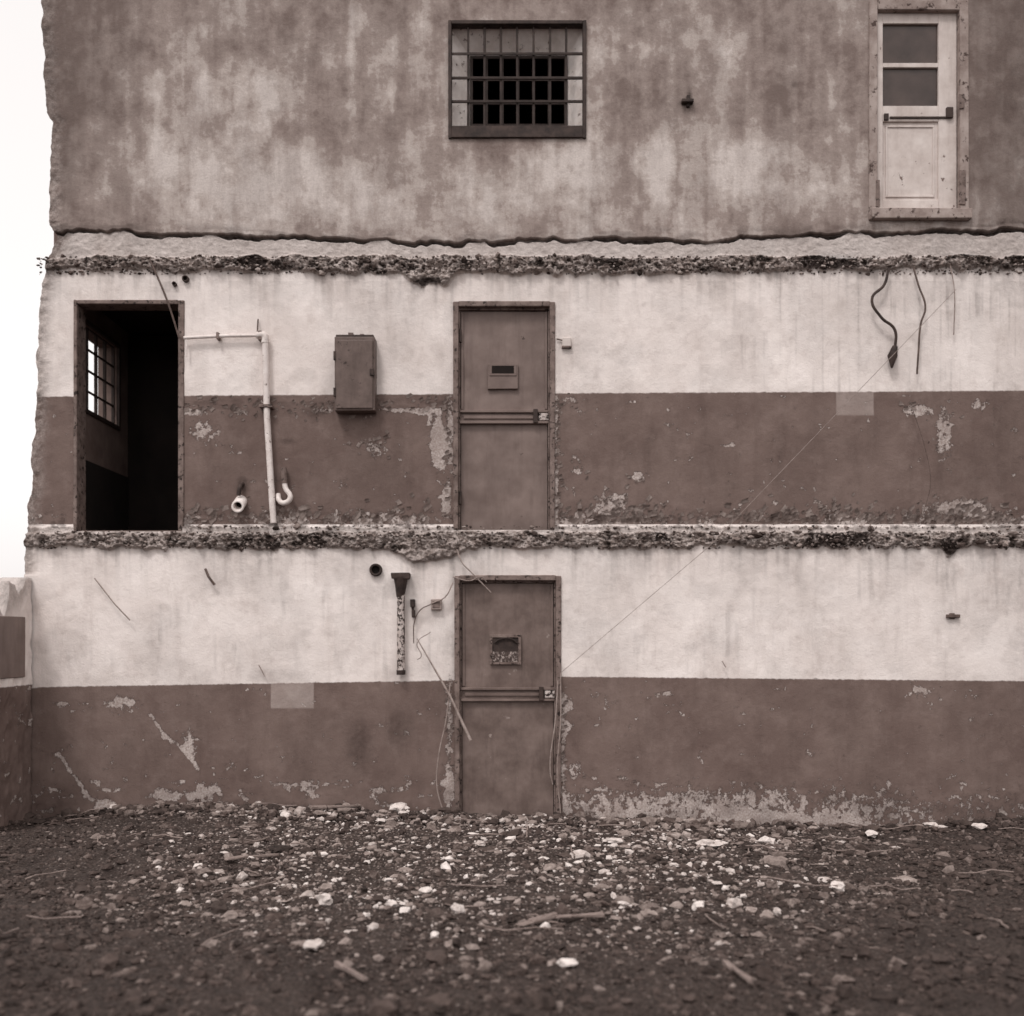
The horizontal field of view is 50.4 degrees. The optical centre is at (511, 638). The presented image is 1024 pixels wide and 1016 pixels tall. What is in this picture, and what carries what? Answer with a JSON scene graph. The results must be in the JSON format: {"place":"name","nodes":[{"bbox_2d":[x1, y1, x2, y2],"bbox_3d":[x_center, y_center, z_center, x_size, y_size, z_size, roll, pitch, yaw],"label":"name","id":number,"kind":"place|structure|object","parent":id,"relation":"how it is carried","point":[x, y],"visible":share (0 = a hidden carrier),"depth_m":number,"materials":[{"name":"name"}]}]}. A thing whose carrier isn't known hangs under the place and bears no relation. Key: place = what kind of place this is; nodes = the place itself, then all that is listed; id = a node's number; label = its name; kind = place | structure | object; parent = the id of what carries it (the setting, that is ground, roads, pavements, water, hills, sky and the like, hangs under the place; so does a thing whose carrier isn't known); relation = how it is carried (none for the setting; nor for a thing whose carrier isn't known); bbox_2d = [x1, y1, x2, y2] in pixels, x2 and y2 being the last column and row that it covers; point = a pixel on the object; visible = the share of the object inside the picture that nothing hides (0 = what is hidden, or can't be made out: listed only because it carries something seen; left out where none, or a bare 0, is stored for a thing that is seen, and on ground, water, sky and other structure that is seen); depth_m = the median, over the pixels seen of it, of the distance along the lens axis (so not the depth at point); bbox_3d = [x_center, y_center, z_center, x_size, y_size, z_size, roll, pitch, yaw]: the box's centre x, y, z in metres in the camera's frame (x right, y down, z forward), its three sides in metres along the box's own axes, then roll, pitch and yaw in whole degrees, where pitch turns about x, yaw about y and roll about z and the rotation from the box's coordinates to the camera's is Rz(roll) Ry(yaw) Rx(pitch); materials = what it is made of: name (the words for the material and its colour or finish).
{"place":"outdoors","nodes":[
{"label":"outdoors","id":0,"kind":"place"},
{"bbox_2d":[0,0,93,577],"label":"sky","id":1,"kind":"structure","parent":0,"point":[26,233],"materials":[{"name":"white"}]},
{"bbox_2d":[79,530,177,530],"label":"room floor","id":2,"kind":"structure","parent":0,"point":[128,530],"depth_m":10.02,"materials":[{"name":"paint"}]},
{"bbox_2d":[54,232,130,476],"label":"side wall","id":3,"kind":"structure","parent":2,"relation":"on","point":[106,446],"depth_m":11.17,"materials":[{"name":"paint"}]},
{"bbox_2d":[86,319,120,430],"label":"side window bars","id":4,"kind":"object","parent":3,"relation":"attached to","point":[94,414],"visible":0.59,"depth_m":10.96,"materials":[{"name":"metal"}]},
{"bbox_2d":[86,460,128,529],"bbox_3d":[-4.054,-1.348,10.805,0.012,0.700,1.370,0,0,0],"label":"room dado","id":5,"kind":"object","parent":3,"relation":"attached to","point":[107,499],"visible":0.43,"depth_m":10.84,"materials":[{"name":"black paint"}]},
{"bbox_2d":[473,60,563,110],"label":"roof slab","id":6,"kind":"structure","parent":3,"relation":"on","point":[541,88],"depth_m":13.08,"materials":[{"name":"paint"}]},
{"bbox_2d":[73,300,184,531],"bbox_3d":[-3.519,-2.042,10.090,1.021,2.136,0.223,0,0,0],"label":"doorway lining","id":7,"kind":"object","parent":2,"relation":"on","point":[81,307],"visible":0.76,"depth_m":9.99,"materials":[{"name":"metal"}]},
{"bbox_2d":[99,300,178,335],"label":"room ceiling","id":8,"kind":"structure","parent":0,"point":[146,323],"depth_m":11.08,"materials":[{"name":"black paint"}]},
{"bbox_2d":[492,637,517,651],"bbox_3d":[-0.060,0.054,10.057,0.240,0.132,0.025,0,0,0],"label":"dark plate","id":9,"kind":"object","parent":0,"point":[505,645],"visible":1,"depth_m":10.04,"materials":[{"name":"black metal"}]},
{"bbox_2d":[494,637,517,643],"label":"plate arch","id":10,"kind":"structure","parent":9,"relation":"attached to","point":[506,638],"depth_m":10.03,"materials":[{"name":"black metal"}]},
{"bbox_2d":[0,806,1023,1015],"bbox_3d":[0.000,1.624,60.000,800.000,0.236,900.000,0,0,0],"label":"ground","id":11,"kind":"structure","parent":0,"point":[598,971],"depth_m":6.07,"materials":[{"name":"grey gravel"}]},
{"bbox_2d":[0,577,32,826],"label":"ruined return wall","id":12,"kind":"structure","parent":11,"relation":"on","point":[16,718],"depth_m":9.68,"materials":[{"name":"paint"}]},
{"bbox_2d":[0,616,24,678],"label":"boarded opening","id":13,"kind":"object","parent":12,"relation":"attached to","point":[12,646],"visible":1,"depth_m":9.55,"materials":[{"name":"paint"}]},
{"bbox_2d":[224,853,278,860],"bbox_3d":[-1.946,1.629,8.146,0.442,0.028,0.053,3,-2,-43],"label":"wooden board","id":14,"kind":"object","parent":11,"relation":"on","point":[246,857],"visible":0.99,"depth_m":8.09,"materials":[{"name":"brown wood"}]},
{"bbox_2d":[334,961,367,981],"bbox_3d":[-0.777,1.599,5.235,0.032,0.032,0.357,0,-2,-32],"label":"wooden board","id":15,"kind":"object","parent":11,"relation":"on","point":[339,965],"visible":1,"depth_m":5.22,"materials":[{"name":"brown wood"}]},
{"bbox_2d":[454,575,560,812],"bbox_3d":[-0.039,0.765,10.069,0.981,2.696,0.183,0,0,0],"label":"frame","id":16,"kind":"object","parent":11,"relation":"on","point":[557,579],"visible":0.61,"depth_m":9.98,"materials":[{"name":"metal"}]},
{"bbox_2d":[453,576,486,581],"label":"loose wire","id":17,"kind":"object","parent":16,"relation":"attached to","point":[472,579],"visible":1,"depth_m":9.92,"materials":[{"name":"grey metal"}]},
{"bbox_2d":[461,687,553,700],"bbox_3d":[-0.042,0.513,10.045,0.861,0.128,0.051,0,0,0],"label":"bolt channel","id":18,"kind":"object","parent":16,"relation":"attached to","point":[499,690],"visible":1,"depth_m":10.04,"materials":[{"name":"paint"}]},
{"bbox_2d":[465,693,538,695],"bbox_3d":[-0.093,0.513,10.043,0.684,0.030,0.015,0,0,0],"label":"sliding bolt","id":19,"kind":"object","parent":18,"relation":"attached to","point":[501,694],"visible":1,"depth_m":10.04,"materials":[{"name":"paint"}]},
{"bbox_2d":[539,687,543,700],"bbox_3d":[0.270,0.507,10.037,0.042,0.126,0.063,0,0,0],"label":"lock case","id":20,"kind":"object","parent":18,"relation":"attached to","point":[541,693],"visible":1,"depth_m":10.01,"materials":[{"name":"metal"}]},
{"bbox_2d":[545,691,554,697],"bbox_3d":[0.348,0.513,10.040,0.090,0.066,0.040,0,0,0],"label":"lock keeper","id":21,"kind":"object","parent":18,"relation":"attached to","point":[549,694],"visible":1,"depth_m":10.02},
{"bbox_2d":[462,583,553,815],"bbox_3d":[-0.039,0.789,10.094,0.888,2.646,0.071,0,0,0],"label":"leaf","id":22,"kind":"object","parent":16,"relation":"attached to","point":[506,749],"depth_m":10.06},
{"bbox_2d":[490,635,520,664],"bbox_3d":[-0.060,0.101,10.053,0.292,0.276,0.037,0,0,0],"label":"frame","id":23,"kind":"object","parent":22,"relation":"attached to","point":[519,648],"depth_m":10.04,"materials":[{"name":"metal"}]},
{"bbox_2d":[492,652,517,661],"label":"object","id":24,"kind":"object","parent":23,"relation":"attached to","point":[504,656],"visible":1,"depth_m":10.04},
{"bbox_2d":[462,584,552,685],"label":"leaf edge strips","id":25,"kind":"object","parent":22,"relation":"attached to","point":[463,634],"visible":1,"depth_m":10.05,"materials":[{"name":"brown metal"}]},
{"bbox_2d":[460,581,555,811],"bbox_3d":[-0.039,0.789,10.095,0.882,2.646,0.130,0,0,0],"label":"frame stop","id":26,"kind":"object","parent":16,"relation":"attached to","point":[461,582],"visible":0.69,"depth_m":10.03,"materials":[{"name":"brown metal"}]},
{"bbox_2d":[549,681,558,784],"bbox_3d":[0.383,0.859,9.932,0.085,0.950,0.048,0,0,0],"label":"loose wire","id":27,"kind":"object","parent":16,"relation":"attached to","point":[553,733],"visible":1,"depth_m":9.92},
{"bbox_2d":[557,673,561,812],"bbox_3d":[0.434,0.954,9.930,0.052,1.285,0.032,0,0,-38],"label":"loose wire","id":28,"kind":"object","parent":16,"relation":"attached to","point":[559,742],"visible":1,"depth_m":9.93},
{"bbox_2d":[0,798,1023,1015],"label":"rubble","id":29,"kind":"object","parent":11,"relation":"on","point":[509,998],"visible":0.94,"depth_m":6.67,"materials":[{"name":"gravel"}]},
{"bbox_2d":[309,805,360,808],"bbox_3d":[-1.595,1.518,9.838,0.473,0.033,0.056,2,-1,-24],"label":"wooden board","id":30,"kind":"object","parent":29,"relation":"on","point":[325,806],"visible":1,"depth_m":9.80,"materials":[{"name":"brown wood"}]},
{"bbox_2d":[0,803,1023,946],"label":"scattered twigs","id":31,"kind":"object","parent":11,"relation":"on","point":[705,914],"visible":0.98,"depth_m":7.51,"materials":[{"name":"brown wood"}]},
{"bbox_2d":[23,0,1023,826],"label":"facade wall","id":32,"kind":"structure","parent":11,"relation":"on","point":[875,686],"depth_m":10.00,"materials":[{"name":"paint"}]},
{"bbox_2d":[94,578,129,620],"bbox_3d":[-3.654,-0.360,9.935,0.333,0.392,0.042,0,0,0],"label":"loose wire","id":33,"kind":"object","parent":32,"relation":"attached to","point":[111,599],"visible":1,"depth_m":9.93,"materials":[{"name":"metal"}]},
{"bbox_2d":[149,259,179,337],"bbox_3d":[-3.177,-3.109,9.935,0.287,0.726,0.047,0,0,0],"label":"hanging cable","id":34,"kind":"object","parent":32,"relation":"hanging from","point":[167,301],"visible":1,"depth_m":9.92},
{"bbox_2d":[182,275,188,282],"bbox_3d":[-2.994,-3.300,9.992,0.060,0.060,0.056,0,0,0],"label":"pipe stub","id":35,"kind":"object","parent":32,"relation":"attached to","point":[185,278],"visible":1,"depth_m":9.97,"materials":[{"name":"metal"}]},
{"bbox_2d":[204,568,214,584],"bbox_3d":[-2.760,-0.563,9.935,0.105,0.158,0.053,0,0,0],"label":"iron bracket","id":36,"kind":"object","parent":32,"relation":"attached to","point":[209,577],"visible":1,"depth_m":9.93,"materials":[{"name":"grey metal"}]},
{"bbox_2d":[183,319,276,522],"bbox_3d":[-2.576,-1.992,9.953,0.850,1.875,0.095,0,0,0],"label":"water pipe","id":37,"kind":"object","parent":32,"relation":"attached to","point":[261,336],"visible":1,"depth_m":9.92,"materials":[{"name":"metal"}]},
{"bbox_2d":[231,482,246,512],"bbox_3d":[-2.490,-1.293,9.952,0.116,0.304,0.156,0,0,0],"label":"pipe stub","id":38,"kind":"object","parent":32,"relation":"attached to","point":[239,503],"visible":1,"depth_m":9.91,"materials":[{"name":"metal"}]},
{"bbox_2d":[276,467,292,505],"bbox_3d":[-2.085,-1.387,9.937,0.173,0.351,0.079,0,0,23],"label":"drain trap pipe","id":39,"kind":"object","parent":32,"relation":"attached to","point":[287,491],"visible":1,"depth_m":9.92,"materials":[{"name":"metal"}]},
{"bbox_2d":[333,333,376,413],"bbox_3d":[-1.427,-2.426,9.910,0.374,0.728,0.180,0,0,0],"label":"electrical box","id":40,"kind":"object","parent":32,"relation":"attached to","point":[355,388],"visible":1,"depth_m":9.83,"materials":[{"name":"grey metal"}]},
{"bbox_2d":[369,563,381,575],"bbox_3d":[-1.248,-0.630,9.987,0.116,0.116,0.066,0,0,0],"label":"pipe stub","id":41,"kind":"object","parent":32,"relation":"attached to","point":[375,569],"visible":1,"depth_m":9.96,"materials":[{"name":"metal"}]},
{"bbox_2d":[391,572,410,674],"bbox_3d":[-1.014,-0.135,9.934,0.173,0.930,0.137,0,0,0],"label":"rusty vent pipe","id":42,"kind":"object","parent":32,"relation":"attached to","point":[400,580],"visible":1,"depth_m":9.91,"materials":[{"name":"metal"}]},
{"bbox_2d":[413,599,441,642],"bbox_3d":[-0.774,-0.160,9.968,0.265,0.405,0.061,0,0,-3],"label":"junction box","id":43,"kind":"object","parent":32,"relation":"attached to","point":[436,606],"visible":1,"depth_m":9.95,"materials":[{"name":"grey paint"}]},
{"bbox_2d":[410,599,414,617],"bbox_3d":[-0.909,-0.277,9.970,0.046,0.169,0.062,0,0,0],"label":"conduit fitting","id":44,"kind":"object","parent":43,"relation":"attached to","point":[412,603],"visible":1,"depth_m":9.94,"materials":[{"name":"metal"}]},
{"bbox_2d":[430,582,452,603],"bbox_3d":[-0.641,-0.413,9.935,0.212,0.200,0.041,0,0,0],"label":"loose wire","id":45,"kind":"object","parent":43,"relation":"attached to","point":[445,596],"visible":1,"depth_m":9.93,"materials":[{"name":"grey metal"}]},
{"bbox_2d":[436,683,450,807],"bbox_3d":[-0.626,0.999,9.936,0.139,1.196,0.038,0,0,-11],"label":"loose wire","id":46,"kind":"object","parent":32,"relation":"attached to","point":[440,747],"visible":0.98,"depth_m":9.92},
{"bbox_2d":[417,638,471,740],"bbox_3d":[-0.616,0.458,9.821,0.528,0.920,0.036,0,0,15],"label":"bent lath","id":47,"kind":"object","parent":32,"relation":"attached to","point":[458,714],"visible":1,"depth_m":9.79,"materials":[{"name":"wood"}]},
{"bbox_2d":[417,632,430,659],"bbox_3d":[-0.806,0.066,9.933,0.128,0.258,0.041,0,0,0],"label":"loose wire","id":48,"kind":"object","parent":47,"relation":"attached to","point":[417,644],"visible":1,"depth_m":9.93,"materials":[{"name":"grey metal"}]},
{"bbox_2d":[456,549,490,592],"bbox_3d":[-0.349,-0.617,9.935,0.322,0.402,0.041,0,0,0],"label":"loose wire","id":49,"kind":"object","parent":32,"relation":"attached to","point":[471,572],"visible":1,"depth_m":9.93,"materials":[{"name":"grey metal"}]},
{"bbox_2d":[453,301,554,529],"bbox_3d":[-0.072,-2.046,10.069,0.939,2.103,0.183,0,0,0],"label":"frame","id":50,"kind":"object","parent":32,"relation":"attached to","point":[503,304],"visible":0.77,"depth_m":9.98,"materials":[{"name":"metal"}]},
{"bbox_2d":[459,329,461,504],"bbox_3d":[-0.477,-2.043,10.030,0.024,1.614,0.040,0,0,0],"label":"hinge","id":51,"kind":"object","parent":50,"relation":"attached to","point":[460,341],"visible":1,"depth_m":10.01,"materials":[{"name":"metal"}]},
{"bbox_2d":[460,410,547,423],"bbox_3d":[-0.075,-2.044,10.045,0.817,0.126,0.051,0,0,0],"label":"bolt channel","id":52,"kind":"object","parent":50,"relation":"attached to","point":[495,412],"visible":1,"depth_m":10.03,"materials":[{"name":"paint"}]},
{"bbox_2d":[464,415,532,418],"bbox_3d":[-0.126,-2.043,10.043,0.642,0.030,0.015,0,0,0],"label":"sliding bolt","id":53,"kind":"object","parent":52,"relation":"attached to","point":[498,416],"visible":1,"depth_m":10.04,"materials":[{"name":"paint"}]},
{"bbox_2d":[533,409,537,422],"bbox_3d":[0.216,-2.049,10.037,0.042,0.126,0.063,0,0,0],"label":"lock case","id":54,"kind":"object","parent":52,"relation":"attached to","point":[535,415],"visible":1,"depth_m":10.01,"materials":[{"name":"metal"}]},
{"bbox_2d":[539,413,548,420],"bbox_3d":[0.294,-2.043,10.040,0.090,0.066,0.040,0,0,0],"label":"lock keeper","id":55,"kind":"object","parent":52,"relation":"attached to","point":[543,416],"visible":1,"depth_m":10.02,"materials":[{"name":"white metal"}]},
{"bbox_2d":[461,312,547,529],"bbox_3d":[-0.072,-2.022,10.094,0.846,2.052,0.072,0,0,0],"label":"leaf","id":56,"kind":"object","parent":50,"relation":"attached to","point":[503,474],"depth_m":10.07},
{"bbox_2d":[488,364,517,389],"bbox_3d":[-0.084,-2.417,10.055,0.279,0.230,0.041,0,0,0],"label":"hatch plate","id":57,"kind":"object","parent":56,"relation":"attached to","point":[502,382],"visible":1,"depth_m":10.04,"materials":[{"name":"brown metal"}]},
{"bbox_2d":[489,364,516,375],"bbox_3d":[-0.084,-2.478,10.031,0.252,0.108,0.006,0,0,0],"label":"frame","id":58,"kind":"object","parent":57,"relation":"attached to","point":[491,365],"depth_m":10.03,"materials":[{"name":"brown metal"}]},
{"bbox_2d":[492,366,513,373],"bbox_3d":[-0.084,-2.478,10.032,0.204,0.072,0.004,0,0,0],"label":"hatch slot","id":59,"kind":"object","parent":57,"relation":"in","point":[502,369],"visible":1,"depth_m":10.03,"materials":[{"name":"black metal"}]},
{"bbox_2d":[461,312,546,409],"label":"leaf edge strips","id":60,"kind":"object","parent":56,"relation":"attached to","point":[462,365],"visible":1,"depth_m":10.05,"materials":[{"name":"brown metal"}]},
{"bbox_2d":[459,308,549,529],"bbox_3d":[-0.072,-2.022,10.095,0.840,2.052,0.130,0,0,0],"label":"frame stop","id":61,"kind":"object","parent":50,"relation":"attached to","point":[504,310],"visible":0.77,"depth_m":10.03,"materials":[{"name":"brown metal"}]},
{"bbox_2d":[448,20,585,138],"bbox_3d":[0.048,-5.112,9.994,1.263,1.083,0.113,0,0,0],"label":"barred window","id":62,"kind":"structure","parent":32,"relation":"attached to","point":[504,132],"depth_m":9.94,"materials":[{"name":"metal"}]},
{"bbox_2d":[452,31,469,125],"bbox_3d":[-0.481,-5.112,10.115,0.246,1.044,0.001,0,0,-44],"label":"reveal","id":63,"kind":"object","parent":62,"relation":"attached to","point":[459,91],"visible":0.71,"depth_m":10.11,"materials":[{"name":"white paint"}]},
{"bbox_2d":[452,29,581,55],"bbox_3d":[0.048,-5.540,10.115,1.236,0.187,0.170,0,0,0],"label":"head reveal","id":64,"kind":"object","parent":62,"relation":"attached to","point":[525,40],"visible":0.84,"depth_m":10.10,"materials":[{"name":"white paint"}]},
{"bbox_2d":[467,27,566,125],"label":"grille uprights","id":65,"kind":"object","parent":62,"relation":"attached to","point":[484,84],"visible":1,"depth_m":9.98,"materials":[{"name":"black metal"}]},
{"bbox_2d":[452,52,582,102],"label":"grille rails","id":66,"kind":"object","parent":62,"relation":"attached to","point":[520,77],"visible":1,"depth_m":9.97,"materials":[{"name":"black metal"}]},
{"bbox_2d":[567,32,581,125],"bbox_3d":[0.590,-5.112,10.115,0.001,1.044,0.228,0,0,-42],"label":"reveal","id":67,"kind":"object","parent":62,"relation":"attached to","point":[574,92],"visible":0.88,"depth_m":10.12,"materials":[{"name":"white paint"}]},
{"bbox_3d":[0.048,-4.688,10.115,1.236,0.196,0.170,0,0,0],"label":"sill","id":68,"kind":"object","parent":62,"relation":"attached to","visible":0},
{"bbox_2d":[470,56,564,125],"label":"sash bars","id":69,"kind":"object","parent":68,"relation":"on","point":[472,58],"visible":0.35,"depth_m":10.17,"materials":[{"name":"metal"}]},
{"bbox_2d":[36,252,1023,551],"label":"ledge debris","id":70,"kind":"object","parent":32,"relation":"attached to","point":[754,534],"visible":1,"depth_m":9.96,"materials":[{"name":"concrete"}]},
{"bbox_2d":[556,338,571,348],"bbox_3d":[0.476,-2.712,9.983,0.139,0.096,0.036,0,0,0],"label":"door bell box","id":71,"kind":"object","parent":32,"relation":"attached to","point":[566,343],"visible":1,"depth_m":9.97,"materials":[{"name":"white paint"}]},
{"bbox_2d":[184,393,1020,812],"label":"peeling paint flakes","id":72,"kind":"object","parent":32,"relation":"attached to","point":[790,515],"visible":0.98,"depth_m":9.99,"materials":[{"name":"grey paint"}]},
{"bbox_2d":[681,95,693,107],"bbox_3d":[1.602,-4.914,9.945,0.108,0.108,0.070,0,0,0],"label":"wall anchor","id":73,"kind":"object","parent":32,"relation":"attached to","point":[687,101],"depth_m":9.93,"materials":[{"name":"metal"}]},
{"bbox_2d":[561,292,953,672],"bbox_3d":[2.244,-1.434,9.875,3.603,3.496,0.095,0,0,0],"label":"tension wire","id":74,"kind":"object","parent":32,"relation":"attached to","point":[765,487],"visible":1,"depth_m":9.85,"materials":[{"name":"grey metal"}]},
{"bbox_2d":[871,268,897,367],"bbox_3d":[3.394,-2.930,9.940,0.252,0.916,0.090,0,0,0],"label":"hanging cable","id":75,"kind":"object","parent":32,"relation":"hanging from","point":[892,351],"visible":0.99,"depth_m":9.92,"materials":[{"name":"rubber"}]},
{"bbox_2d":[913,268,925,373],"bbox_3d":[3.719,-2.902,9.932,0.116,0.969,0.037,0,0,23],"label":"hanging cable","id":76,"kind":"object","parent":32,"relation":"hanging from","point":[922,295],"visible":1,"depth_m":9.92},
{"bbox_2d":[868,0,972,220],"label":"glazed wooden door","id":77,"kind":"structure","parent":32,"relation":"attached to","point":[960,8],"depth_m":9.94,"materials":[{"name":"grey paint"}]},
{"bbox_2d":[877,13,956,207],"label":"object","id":78,"kind":"object","parent":77,"relation":"attached to","point":[945,65],"visible":0.77,"depth_m":10.00,"materials":[{"name":"white paint"}]},
{"bbox_2d":[883,25,936,105],"bbox_3d":[3.666,-5.274,10.033,0.540,0.780,0.006,0,0,0],"label":"glass","id":79,"kind":"object","parent":78,"relation":"attached to","point":[909,44],"visible":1,"depth_m":10.03,"materials":[{"name":"grey glass"}]},
{"bbox_2d":[883,122,937,199],"bbox_3d":[3.666,-4.392,10.031,0.540,0.744,0.018,0,0,0],"label":"panel","id":80,"kind":"object","parent":78,"relation":"attached to","point":[909,161],"visible":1,"depth_m":10.02,"materials":[{"name":"white paint"}]},
{"bbox_2d":[885,125,934,196],"bbox_3d":[3.663,-4.392,10.018,0.450,0.660,0.012,0,0,0],"label":"panel bead","id":81,"kind":"object","parent":80,"relation":"attached to","point":[933,152],"visible":1,"depth_m":10.01,"materials":[{"name":"beige wood"}]},
{"bbox_2d":[884,107,952,120],"bbox_3d":[3.729,-4.815,9.986,0.630,0.114,0.032,0,0,0],"label":"rail bolt","id":82,"kind":"object","parent":78,"relation":"attached to","point":[949,112],"visible":1,"depth_m":9.99,"materials":[{"name":"metal"}]},
{"bbox_2d":[876,94,965,207],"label":"hinges","id":83,"kind":"object","parent":77,"relation":"attached to","point":[962,187],"visible":1,"depth_m":9.93,"materials":[{"name":"metal"}]},
{"bbox_2d":[913,411,930,513],"bbox_3d":[3.742,-1.608,9.941,0.158,0.961,0.029,0,0,12],"label":"hanging cable","id":84,"kind":"object","parent":32,"relation":"hanging from","point":[928,462],"visible":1,"depth_m":9.93,"materials":[{"name":"rubber"}]},
{"bbox_2d":[950,266,954,334],"bbox_3d":[4.023,-3.093,9.935,0.040,0.631,0.040,0,0,0],"label":"hanging cable","id":85,"kind":"object","parent":32,"relation":"hanging from","point":[954,300],"visible":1,"depth_m":9.93,"materials":[{"name":"metal"}]},
{"bbox_2d":[946,613,959,618],"bbox_3d":[4.044,-0.207,9.980,0.120,0.054,0.040,0,0,0],"label":"wall hook","id":86,"kind":"object","parent":32,"relation":"attached to","point":[951,615],"depth_m":9.96,"materials":[{"name":"metal"}]},
{"bbox_2d":[516,912,556,925],"bbox_3d":[0.145,1.593,6.170,0.054,0.032,0.339,0,-1,39],"label":"wooden board","id":87,"kind":"object","parent":11,"relation":"on","point":[542,918],"visible":1,"depth_m":6.16,"materials":[{"name":"brown wood"}]},
{"bbox_2d":[555,911,604,918],"bbox_3d":[0.393,1.606,6.312,0.304,0.031,0.043,2,-1,-17],"label":"wooden board","id":88,"kind":"object","parent":11,"relation":"on","point":[600,914],"visible":1,"depth_m":6.31,"materials":[{"name":"brown wood"}]},
{"bbox_2d":[722,960,752,983],"bbox_3d":[1.093,1.612,5.269,0.034,0.032,0.284,0,2,-15],"label":"wooden board","id":89,"kind":"object","parent":11,"relation":"on","point":[729,965],"visible":1,"depth_m":5.25,"materials":[{"name":"brown wood"}]},
{"bbox_2d":[473,111,563,123],"bbox_3d":[0.037,-5.098,11.650,1.836,1.040,0.100,0,0,0],"label":"window pane","id":90,"kind":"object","parent":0,"point":[541,117],"visible":0.07,"depth_m":11.60,"materials":[{"name":"black glass"}]}
]}

